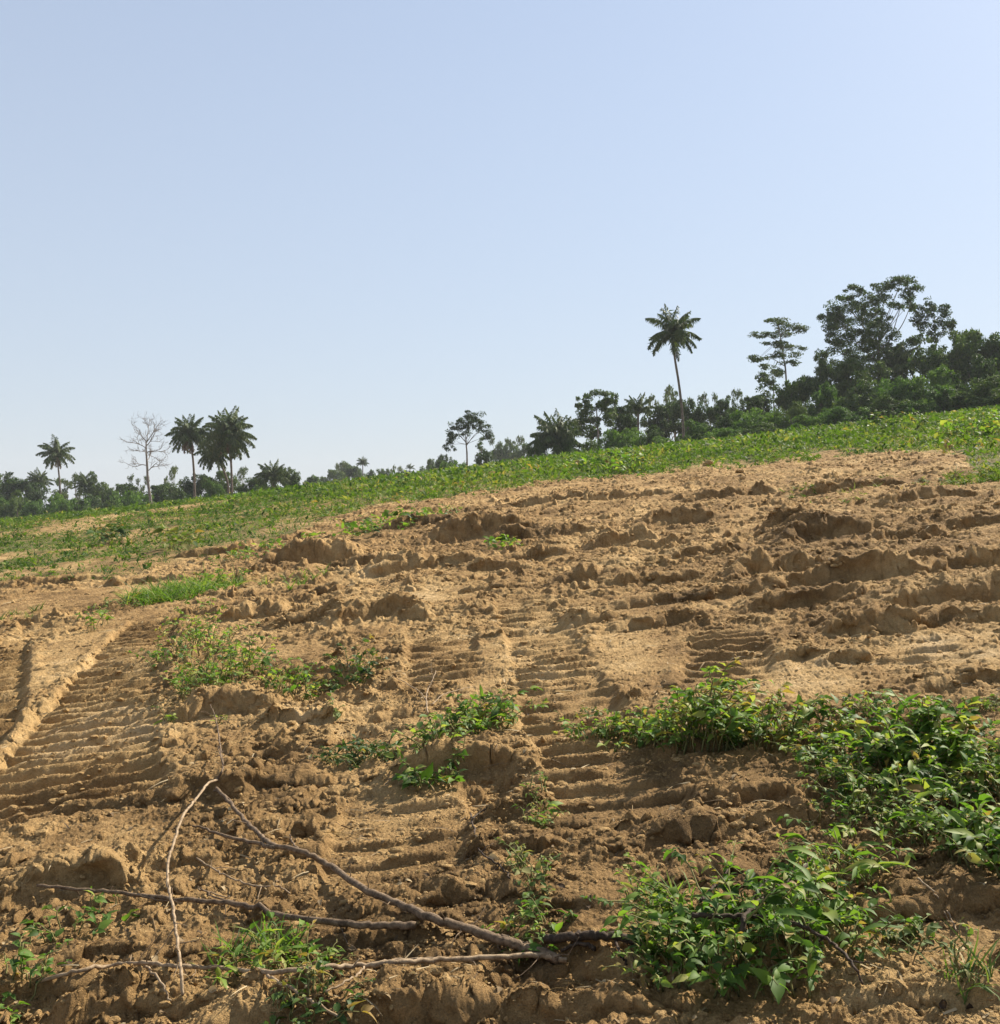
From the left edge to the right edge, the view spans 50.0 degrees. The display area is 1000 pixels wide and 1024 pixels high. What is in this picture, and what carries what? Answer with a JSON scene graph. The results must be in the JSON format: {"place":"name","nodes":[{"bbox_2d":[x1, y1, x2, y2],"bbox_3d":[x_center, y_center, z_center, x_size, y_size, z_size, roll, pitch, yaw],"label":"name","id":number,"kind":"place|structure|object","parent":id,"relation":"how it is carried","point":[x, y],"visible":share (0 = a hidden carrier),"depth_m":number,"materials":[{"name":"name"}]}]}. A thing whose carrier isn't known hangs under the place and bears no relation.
{"place":"outdoors","nodes":[
{"label":"outdoors","id":0,"kind":"place"},
{"bbox_2d":[0,430,999,1023],"bbox_3d":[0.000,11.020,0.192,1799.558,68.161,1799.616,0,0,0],"label":"ground","id":1,"kind":"structure","parent":0,"point":[886,612],"depth_m":6.35,"materials":[{"name":"soil"}]},
{"bbox_2d":[0,490,30,519],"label":"bush","id":2,"kind":"object","parent":1,"relation":"on","point":[15,505],"visible":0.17,"depth_m":189.83,"materials":[{"name":"green plant"}]},
{"bbox_2d":[0,477,52,507],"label":"tree","id":3,"kind":"object","parent":1,"relation":"on","point":[34,491],"visible":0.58,"depth_m":202.98,"materials":[{"name":"green plant"}]},
{"bbox_2d":[0,931,73,1023],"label":"weed clump","id":4,"kind":"object","parent":1,"relation":"on","point":[23,952],"visible":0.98,"depth_m":3.50,"materials":[{"name":"green plant"}]},
{"bbox_2d":[18,499,58,517],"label":"bush","id":5,"kind":"object","parent":1,"relation":"on","point":[34,508],"visible":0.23,"depth_m":185.83,"materials":[{"name":"green plant"}]},
{"bbox_2d":[35,435,75,493],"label":"palm tree","id":6,"kind":"object","parent":1,"relation":"on","point":[56,453],"visible":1,"depth_m":204.57,"materials":[{"name":"green plant"}]},
{"bbox_2d":[48,497,91,515],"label":"bush","id":7,"kind":"object","parent":1,"relation":"on","point":[65,505],"visible":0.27,"depth_m":183.72,"materials":[{"name":"green plant"}]},
{"bbox_2d":[19,886,139,942],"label":"weed clump","id":8,"kind":"object","parent":1,"relation":"on","point":[36,931],"visible":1,"depth_m":3.96,"materials":[{"name":"green plant"}]},
{"bbox_2d":[80,481,114,504],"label":"tree","id":9,"kind":"object","parent":1,"relation":"on","point":[97,491],"visible":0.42,"depth_m":211.40,"materials":[{"name":"green plant"}]},
{"bbox_2d":[84,518,141,548],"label":"field plant","id":10,"kind":"object","parent":1,"relation":"on","point":[104,537],"visible":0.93,"depth_m":31.51,"materials":[{"name":"green plant"}]},
{"bbox_2d":[103,490,154,507],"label":"bush","id":11,"kind":"object","parent":1,"relation":"on","point":[131,495],"visible":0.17,"depth_m":186.73,"materials":[{"name":"green plant"}]},
{"bbox_2d":[116,413,173,503],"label":"bare tree","id":12,"kind":"object","parent":1,"relation":"on","point":[146,465],"visible":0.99,"depth_m":177.85,"materials":[{"name":"grey plant"}]},
{"bbox_2d":[135,482,177,502],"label":"tree","id":13,"kind":"object","parent":1,"relation":"on","point":[160,489],"visible":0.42,"depth_m":199.32,"materials":[{"name":"green plant"}]},
{"bbox_2d":[151,524,204,551],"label":"field plant","id":14,"kind":"object","parent":1,"relation":"on","point":[173,532],"visible":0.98,"depth_m":23.74,"materials":[{"name":"green plant"}]},
{"bbox_2d":[143,778,217,994],"bbox_3d":[-1.274,1.431,4.353,0.211,0.193,2.179,0,0,-14],"label":"arched stem","id":15,"kind":"object","parent":1,"relation":"on","point":[179,959],"visible":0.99,"depth_m":3.82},
{"bbox_2d":[114,563,250,606],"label":"grass tuft","id":16,"kind":"object","parent":1,"relation":"on","point":[151,593],"visible":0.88,"depth_m":14.69,"materials":[{"name":"green plant"}]},
{"bbox_2d":[164,414,212,496],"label":"palm tree","id":17,"kind":"object","parent":1,"relation":"on","point":[188,434],"visible":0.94,"depth_m":164.33,"materials":[{"name":"green plant"}]},
{"bbox_2d":[124,613,259,671],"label":"weed clump","id":18,"kind":"object","parent":1,"relation":"on","point":[195,633],"visible":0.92,"depth_m":9.73,"materials":[{"name":"green plant"}]},
{"bbox_2d":[179,474,209,496],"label":"tree","id":19,"kind":"object","parent":1,"relation":"on","point":[187,486],"visible":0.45,"depth_m":188.88,"materials":[{"name":"green plant"}]},
{"bbox_2d":[193,435,229,492],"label":"palm tree","id":20,"kind":"object","parent":1,"relation":"on","point":[204,458],"visible":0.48,"depth_m":161.29,"materials":[{"name":"green plant"}]},
{"bbox_2d":[200,470,240,494],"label":"tree","id":21,"kind":"object","parent":1,"relation":"on","point":[221,476],"visible":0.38,"depth_m":179.64,"materials":[{"name":"green plant"}]},
{"bbox_2d":[36,884,416,949],"bbox_3d":[-1.050,1.468,4.028,1.744,0.175,0.283,0,0,30],"label":"fallen stick","id":22,"kind":"object","parent":1,"relation":"on","point":[400,925],"visible":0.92,"depth_m":3.93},
{"bbox_2d":[199,406,257,494],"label":"palm tree","id":23,"kind":"object","parent":1,"relation":"on","point":[229,436],"visible":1,"depth_m":156.86,"materials":[{"name":"green plant"}]},
{"bbox_2d":[155,629,302,701],"bbox_3d":[-2.089,1.175,8.217,1.052,0.461,1.337,0,0,-28],"label":"weed clump","id":24,"kind":"object","parent":1,"relation":"on","point":[230,667],"visible":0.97,"depth_m":8.23,"materials":[{"name":"green plant"}]},
{"bbox_2d":[208,536,285,565],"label":"weed clump","id":25,"kind":"object","parent":1,"relation":"on","point":[247,548],"visible":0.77,"depth_m":19.81,"materials":[{"name":"green plant"}]},
{"bbox_2d":[189,908,317,977],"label":"grass tuft","id":26,"kind":"object","parent":1,"relation":"on","point":[263,937],"visible":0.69,"depth_m":3.60,"materials":[{"name":"green plant"}]},
{"bbox_2d":[254,459,291,489],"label":"oil palm","id":27,"kind":"object","parent":1,"relation":"on","point":[274,475],"visible":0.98,"depth_m":159.30,"materials":[{"name":"green plant"}]},
{"bbox_2d":[198,911,354,988],"bbox_3d":[-0.718,1.433,3.491,0.491,0.182,0.456,0,0,18],"label":"weed clump","id":28,"kind":"object","parent":1,"relation":"on","point":[258,961],"visible":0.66,"depth_m":3.49,"materials":[{"name":"green plant"}]},
{"bbox_2d":[236,660,336,700],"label":"weed clump","id":29,"kind":"object","parent":1,"relation":"on","point":[302,677],"visible":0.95,"depth_m":7.73,"materials":[{"name":"green plant"}]},
{"bbox_2d":[39,919,566,1016],"bbox_3d":[-0.641,1.413,3.302,1.710,0.232,0.542,0,0,0],"label":"fallen stick","id":30,"kind":"object","parent":1,"relation":"on","point":[356,964],"visible":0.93,"depth_m":3.39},
{"bbox_2d":[262,952,376,1023],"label":"weed clump","id":31,"kind":"object","parent":1,"relation":"on","point":[341,1017],"visible":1,"depth_m":3.11,"materials":[{"name":"green plant"}]},
{"bbox_2d":[306,734,405,770],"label":"weed clump","id":32,"kind":"object","parent":1,"relation":"on","point":[371,747],"visible":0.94,"depth_m":5.79,"materials":[{"name":"green plant"}]},
{"bbox_2d":[322,634,389,692],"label":"weed clump","id":33,"kind":"object","parent":1,"relation":"on","point":[355,665],"visible":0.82,"depth_m":7.95,"materials":[{"name":"green plant"}]},
{"bbox_2d":[300,506,417,539],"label":"weed clump","id":34,"kind":"object","parent":1,"relation":"on","point":[351,525],"visible":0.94,"depth_m":22.13,"materials":[{"name":"green plant"}]},
{"bbox_2d":[192,787,578,979],"bbox_3d":[-0.703,1.354,4.295,0.307,0.210,2.705,0,0,-39],"label":"fallen branch","id":35,"kind":"object","parent":1,"relation":"on","point":[519,945],"visible":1,"depth_m":3.78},
{"bbox_2d":[384,716,473,790],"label":"weed bush","id":36,"kind":"object","parent":1,"relation":"on","point":[407,777],"visible":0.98,"depth_m":5.39,"materials":[{"name":"green plant"}]},
{"bbox_2d":[442,410,493,464],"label":"tree","id":37,"kind":"object","parent":1,"relation":"on","point":[471,418],"visible":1,"depth_m":169.94,"materials":[{"name":"green plant"}]},
{"bbox_2d":[417,685,548,734],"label":"weed bush","id":38,"kind":"object","parent":1,"relation":"on","point":[474,719],"visible":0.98,"depth_m":6.12,"materials":[{"name":"green plant"}]},
{"bbox_2d":[0,447,999,1023],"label":"soil clods","id":39,"kind":"object","parent":1,"relation":"on","point":[738,825],"visible":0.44,"depth_m":5.41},
{"bbox_2d":[0,404,999,580],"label":"field weeds","id":40,"kind":"object","parent":1,"relation":"on","point":[807,438],"visible":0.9,"depth_m":42.61,"materials":[{"name":"green plant"}]},
{"bbox_2d":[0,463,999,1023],"bbox_3d":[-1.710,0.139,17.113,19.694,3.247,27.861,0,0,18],"label":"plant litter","id":41,"kind":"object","parent":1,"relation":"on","point":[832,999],"visible":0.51,"depth_m":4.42,"materials":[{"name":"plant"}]},
{"bbox_2d":[490,442,523,460],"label":"tree","id":42,"kind":"object","parent":1,"relation":"on","point":[500,453],"visible":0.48,"depth_m":319.44,"materials":[{"name":"green plant"}]},
{"bbox_2d":[493,837,561,909],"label":"weed clump","id":43,"kind":"object","parent":1,"relation":"on","point":[538,874],"visible":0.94,"depth_m":3.89,"materials":[{"name":"green plant"}]},
{"bbox_2d":[479,892,577,964],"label":"weed clump","id":44,"kind":"object","parent":1,"relation":"on","point":[555,927],"visible":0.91,"depth_m":3.55,"materials":[{"name":"green plant"}]},
{"bbox_2d":[512,771,569,829],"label":"weed clump","id":45,"kind":"object","parent":1,"relation":"on","point":[546,819],"visible":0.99,"depth_m":4.62,"materials":[{"name":"green plant"}]},
{"bbox_2d":[529,408,584,455],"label":"oil palm","id":46,"kind":"object","parent":1,"relation":"on","point":[552,435],"visible":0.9,"depth_m":140.60,"materials":[{"name":"green plant"}]},
{"bbox_2d":[542,930,641,964],"bbox_3d":[0.305,1.372,3.436,0.326,0.072,0.128,0,0,30],"label":"fallen stick","id":47,"kind":"object","parent":1,"relation":"on","point":[593,935],"visible":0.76,"depth_m":3.42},
{"bbox_2d":[574,389,618,447],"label":"tree","id":48,"kind":"object","parent":1,"relation":"on","point":[593,432],"visible":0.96,"depth_m":151.93,"materials":[{"name":"green plant"}]},
{"bbox_2d":[551,706,687,751],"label":"weed bush","id":49,"kind":"object","parent":1,"relation":"on","point":[616,722],"visible":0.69,"depth_m":5.71,"materials":[{"name":"green plant"}]},
{"bbox_2d":[592,427,646,448],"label":"bush","id":50,"kind":"object","parent":1,"relation":"on","point":[631,438],"visible":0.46,"depth_m":136.45,"materials":[{"name":"green plant"}]},
{"bbox_2d":[588,448,650,474],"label":"field plant","id":51,"kind":"object","parent":1,"relation":"on","point":[621,461],"visible":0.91,"depth_m":39.03,"materials":[{"name":"green plant"}]},
{"bbox_2d":[608,406,639,438],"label":"tree","id":52,"kind":"object","parent":1,"relation":"on","point":[625,420],"visible":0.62,"depth_m":155.21,"materials":[{"name":"green plant"}]},
{"bbox_2d":[622,392,655,436],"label":"oil palm","id":53,"kind":"object","parent":1,"relation":"on","point":[637,406],"visible":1,"depth_m":149.44,"materials":[{"name":"green plant"}]},
{"bbox_2d":[616,863,662,909],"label":"weed clump","id":54,"kind":"object","parent":1,"relation":"on","point":[638,889],"visible":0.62,"depth_m":3.73,"materials":[{"name":"green plant"}]},
{"bbox_2d":[639,401,686,441],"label":"tree","id":55,"kind":"object","parent":1,"relation":"on","point":[671,425],"visible":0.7,"depth_m":164.56,"materials":[{"name":"green plant"}]},
{"bbox_2d":[597,886,746,989],"bbox_3d":[0.523,1.294,3.229,0.434,0.266,0.475,0,0,25],"label":"weed bush","id":56,"kind":"object","parent":1,"relation":"on","point":[646,949],"visible":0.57,"depth_m":3.22,"materials":[{"name":"green plant"}]},
{"bbox_2d":[645,303,701,439],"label":"palm tree","id":57,"kind":"object","parent":1,"relation":"on","point":[674,333],"visible":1,"depth_m":129.41,"materials":[{"name":"green plant"}]},
{"bbox_2d":[667,398,707,431],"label":"tree","id":58,"kind":"object","parent":1,"relation":"on","point":[696,415],"visible":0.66,"depth_m":159.41,"materials":[{"name":"green plant"}]},
{"bbox_2d":[629,657,774,754],"bbox_3d":[1.038,0.973,5.365,0.750,0.490,0.808,0,0,0],"label":"weed bush","id":59,"kind":"object","parent":1,"relation":"on","point":[701,710],"visible":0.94,"depth_m":5.28,"materials":[{"name":"green plant"}]},
{"bbox_2d":[703,398,738,427],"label":"tree","id":60,"kind":"object","parent":1,"relation":"on","point":[722,408],"visible":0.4,"depth_m":158.97,"materials":[{"name":"green plant"}]},
{"bbox_2d":[580,832,922,1004],"bbox_3d":[0.718,1.211,3.196,0.958,0.366,0.800,0,0,0],"label":"weed bush","id":61,"kind":"object","parent":1,"relation":"on","point":[795,906],"visible":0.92,"depth_m":3.13,"materials":[{"name":"green plant"}]},
{"bbox_2d":[691,857,871,984],"bbox_3d":[0.803,1.207,3.174,0.479,0.129,0.776,0,0,0],"label":"forked stick","id":62,"kind":"object","parent":61,"relation":"in","point":[743,924],"visible":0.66,"depth_m":3.14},
{"bbox_2d":[728,392,774,416],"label":"tree","id":63,"kind":"object","parent":1,"relation":"on","point":[761,401],"visible":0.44,"depth_m":151.61,"materials":[{"name":"green plant"}]},
{"bbox_2d":[728,407,795,430],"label":"bush","id":64,"kind":"object","parent":1,"relation":"on","point":[747,420],"visible":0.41,"depth_m":128.48,"materials":[{"name":"green plant"}]},
{"bbox_2d":[746,317,810,410],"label":"tree","id":65,"kind":"object","parent":1,"relation":"on","point":[780,343],"visible":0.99,"depth_m":149.93,"materials":[{"name":"green plant"}]},
{"bbox_2d":[710,681,861,755],"bbox_3d":[1.412,1.026,5.330,0.767,0.321,0.698,0,0,0],"label":"weed bush","id":66,"kind":"object","parent":1,"relation":"on","point":[771,727],"visible":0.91,"depth_m":5.25,"materials":[{"name":"green plant"}]},
{"bbox_2d":[766,379,808,423],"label":"tree","id":67,"kind":"object","parent":1,"relation":"on","point":[788,394],"visible":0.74,"depth_m":148.79,"materials":[{"name":"green plant"}]},
{"bbox_2d":[772,401,817,428],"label":"bush","id":68,"kind":"object","parent":1,"relation":"on","point":[799,408],"visible":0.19,"depth_m":127.70,"materials":[{"name":"green plant"}]},
{"bbox_2d":[790,381,850,420],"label":"bush","id":69,"kind":"object","parent":1,"relation":"on","point":[830,397],"visible":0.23,"depth_m":132.73,"materials":[{"name":"green plant"}]},
{"bbox_2d":[796,363,850,414],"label":"tree","id":70,"kind":"object","parent":1,"relation":"on","point":[809,387],"visible":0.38,"depth_m":149.29,"materials":[{"name":"green plant"}]},
{"bbox_2d":[755,861,899,926],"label":"weed clump","id":71,"kind":"object","parent":1,"relation":"on","point":[872,902],"visible":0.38,"depth_m":3.36,"materials":[{"name":"green plant"}]},
{"bbox_2d":[763,720,906,786],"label":"weed bush","id":72,"kind":"object","parent":1,"relation":"on","point":[829,752],"visible":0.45,"depth_m":4.80,"materials":[{"name":"green plant"}]},
{"bbox_2d":[776,782,903,838],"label":"weed clump","id":73,"kind":"object","parent":1,"relation":"on","point":[855,817],"visible":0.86,"depth_m":4.15,"materials":[{"name":"green plant"}]},
{"bbox_2d":[815,406,882,425],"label":"bush","id":74,"kind":"object","parent":1,"relation":"on","point":[835,415],"visible":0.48,"depth_m":115.51,"materials":[{"name":"green plant"}]},
{"bbox_2d":[775,826,924,885],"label":"weed clump","id":75,"kind":"object","parent":1,"relation":"on","point":[866,866],"visible":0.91,"depth_m":3.66,"materials":[{"name":"green plant"}]},
{"bbox_2d":[829,357,895,401],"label":"tree","id":76,"kind":"object","parent":1,"relation":"on","point":[852,367],"visible":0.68,"depth_m":145.08,"materials":[{"name":"green plant"}]},
{"bbox_2d":[831,379,895,414],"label":"bush","id":77,"kind":"object","parent":1,"relation":"on","point":[867,398],"visible":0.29,"depth_m":129.17,"materials":[{"name":"green plant"}]},
{"bbox_2d":[814,275,925,387],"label":"tree","id":78,"kind":"object","parent":1,"relation":"on","point":[834,317],"visible":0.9,"depth_m":150.66,"materials":[{"name":"green plant"}]},
{"bbox_2d":[839,689,907,717],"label":"weed clump","id":79,"kind":"object","parent":1,"relation":"on","point":[890,703],"visible":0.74,"depth_m":5.44,"materials":[{"name":"green plant"}]},
{"bbox_2d":[855,394,923,419],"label":"bush","id":80,"kind":"object","parent":1,"relation":"on","point":[881,403],"visible":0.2,"depth_m":117.08,"materials":[{"name":"green plant"}]},
{"bbox_2d":[866,339,918,373],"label":"oil palm","id":81,"kind":"object","parent":1,"relation":"on","point":[897,366],"visible":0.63,"depth_m":148.71,"materials":[{"name":"green plant"}]},
{"bbox_2d":[793,730,998,817],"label":"weed bush","id":82,"kind":"object","parent":1,"relation":"on","point":[889,786],"visible":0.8,"depth_m":4.31,"materials":[{"name":"green plant"}]},
{"bbox_2d":[874,355,917,408],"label":"tree","id":83,"kind":"object","parent":1,"relation":"on","point":[905,369],"visible":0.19,"depth_m":148.56,"materials":[{"name":"green plant"}]},
{"bbox_2d":[857,407,937,431],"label":"field plant","id":84,"kind":"object","parent":1,"relation":"on","point":[880,417],"visible":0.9,"depth_m":47.91,"materials":[{"name":"green plant"}]},
{"bbox_2d":[869,375,928,416],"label":"bush","id":85,"kind":"object","parent":1,"relation":"on","point":[901,389],"visible":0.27,"depth_m":127.76,"materials":[{"name":"green plant"}]},
{"bbox_2d":[845,913,956,955],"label":"weed clump","id":86,"kind":"object","parent":1,"relation":"on","point":[909,930],"visible":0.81,"depth_m":3.19,"materials":[{"name":"green plant"}]},
{"bbox_2d":[880,333,932,375],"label":"tree","id":87,"kind":"object","parent":1,"relation":"on","point":[917,339],"visible":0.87,"depth_m":148.58,"materials":[{"name":"green plant"}]},
{"bbox_2d":[833,689,999,782],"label":"weed bush","id":88,"kind":"object","parent":1,"relation":"on","point":[930,724],"visible":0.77,"depth_m":4.63,"materials":[{"name":"green plant"}]},
{"bbox_2d":[859,786,999,847],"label":"weed clump","id":89,"kind":"object","parent":1,"relation":"on","point":[906,825],"visible":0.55,"depth_m":3.94,"materials":[{"name":"green plant"}]},
{"bbox_2d":[908,296,956,348],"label":"tree","id":90,"kind":"object","parent":1,"relation":"on","point":[948,324],"visible":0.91,"depth_m":155.54,"materials":[{"name":"green plant"}]},
{"bbox_2d":[868,705,999,813],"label":"weed bush","id":91,"kind":"object","parent":1,"relation":"on","point":[988,768],"visible":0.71,"depth_m":4.26,"materials":[{"name":"green plant"}]},
{"bbox_2d":[906,343,967,390],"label":"tree","id":92,"kind":"object","parent":1,"relation":"on","point":[924,364],"visible":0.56,"depth_m":139.00,"materials":[{"name":"green plant"}]},
{"bbox_2d":[894,385,980,414],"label":"bush","id":93,"kind":"object","parent":1,"relation":"on","point":[942,395],"visible":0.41,"depth_m":114.73,"materials":[{"name":"green plant"}]},
{"bbox_2d":[913,364,961,413],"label":"bush","id":94,"kind":"object","parent":1,"relation":"on","point":[943,373],"visible":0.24,"depth_m":127.30,"materials":[{"name":"green plant"}]},
{"bbox_2d":[884,919,999,1004],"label":"grass tuft","id":95,"kind":"object","parent":1,"relation":"on","point":[990,965],"visible":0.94,"depth_m":2.95,"materials":[{"name":"green plant"}]},
{"bbox_2d":[888,791,999,878],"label":"weed bush","id":96,"kind":"object","parent":1,"relation":"on","point":[979,838],"visible":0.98,"depth_m":3.70,"materials":[{"name":"green plant"}]},
{"bbox_2d":[926,694,999,711],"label":"weed clump","id":97,"kind":"object","parent":1,"relation":"on","point":[985,704],"visible":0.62,"depth_m":5.52,"materials":[{"name":"green plant"}]},
{"bbox_2d":[934,917,992,994],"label":"weed clump","id":98,"kind":"object","parent":1,"relation":"on","point":[953,952],"visible":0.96,"depth_m":2.95,"materials":[{"name":"green plant"}]},
{"bbox_2d":[943,327,984,385],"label":"tree","id":99,"kind":"object","parent":1,"relation":"on","point":[972,335],"visible":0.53,"depth_m":139.54,"materials":[{"name":"green plant"}]},
{"bbox_2d":[936,409,999,437],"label":"field plant","id":100,"kind":"object","parent":1,"relation":"on","point":[985,429],"visible":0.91,"depth_m":37.39,"materials":[{"name":"green plant"}]},
{"bbox_2d":[938,464,999,484],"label":"grass tuft","id":101,"kind":"object","parent":1,"relation":"on","point":[992,477],"visible":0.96,"depth_m":19.11,"materials":[{"name":"green plant"}]},
{"bbox_2d":[944,352,999,407],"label":"bush","id":102,"kind":"object","parent":1,"relation":"on","point":[983,369],"visible":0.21,"depth_m":125.57,"materials":[{"name":"green plant"}]},
{"bbox_2d":[945,374,999,410],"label":"bush","id":103,"kind":"object","parent":1,"relation":"on","point":[987,393],"visible":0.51,"depth_m":113.28,"materials":[{"name":"green plant"}]},
{"bbox_2d":[953,332,999,382],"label":"tree","id":104,"kind":"object","parent":1,"relation":"on","point":[990,347],"visible":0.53,"depth_m":137.54,"materials":[{"name":"green plant"}]},
{"bbox_2d":[0,0,999,507],"label":"sky","id":105,"kind":"structure","parent":0,"point":[356,229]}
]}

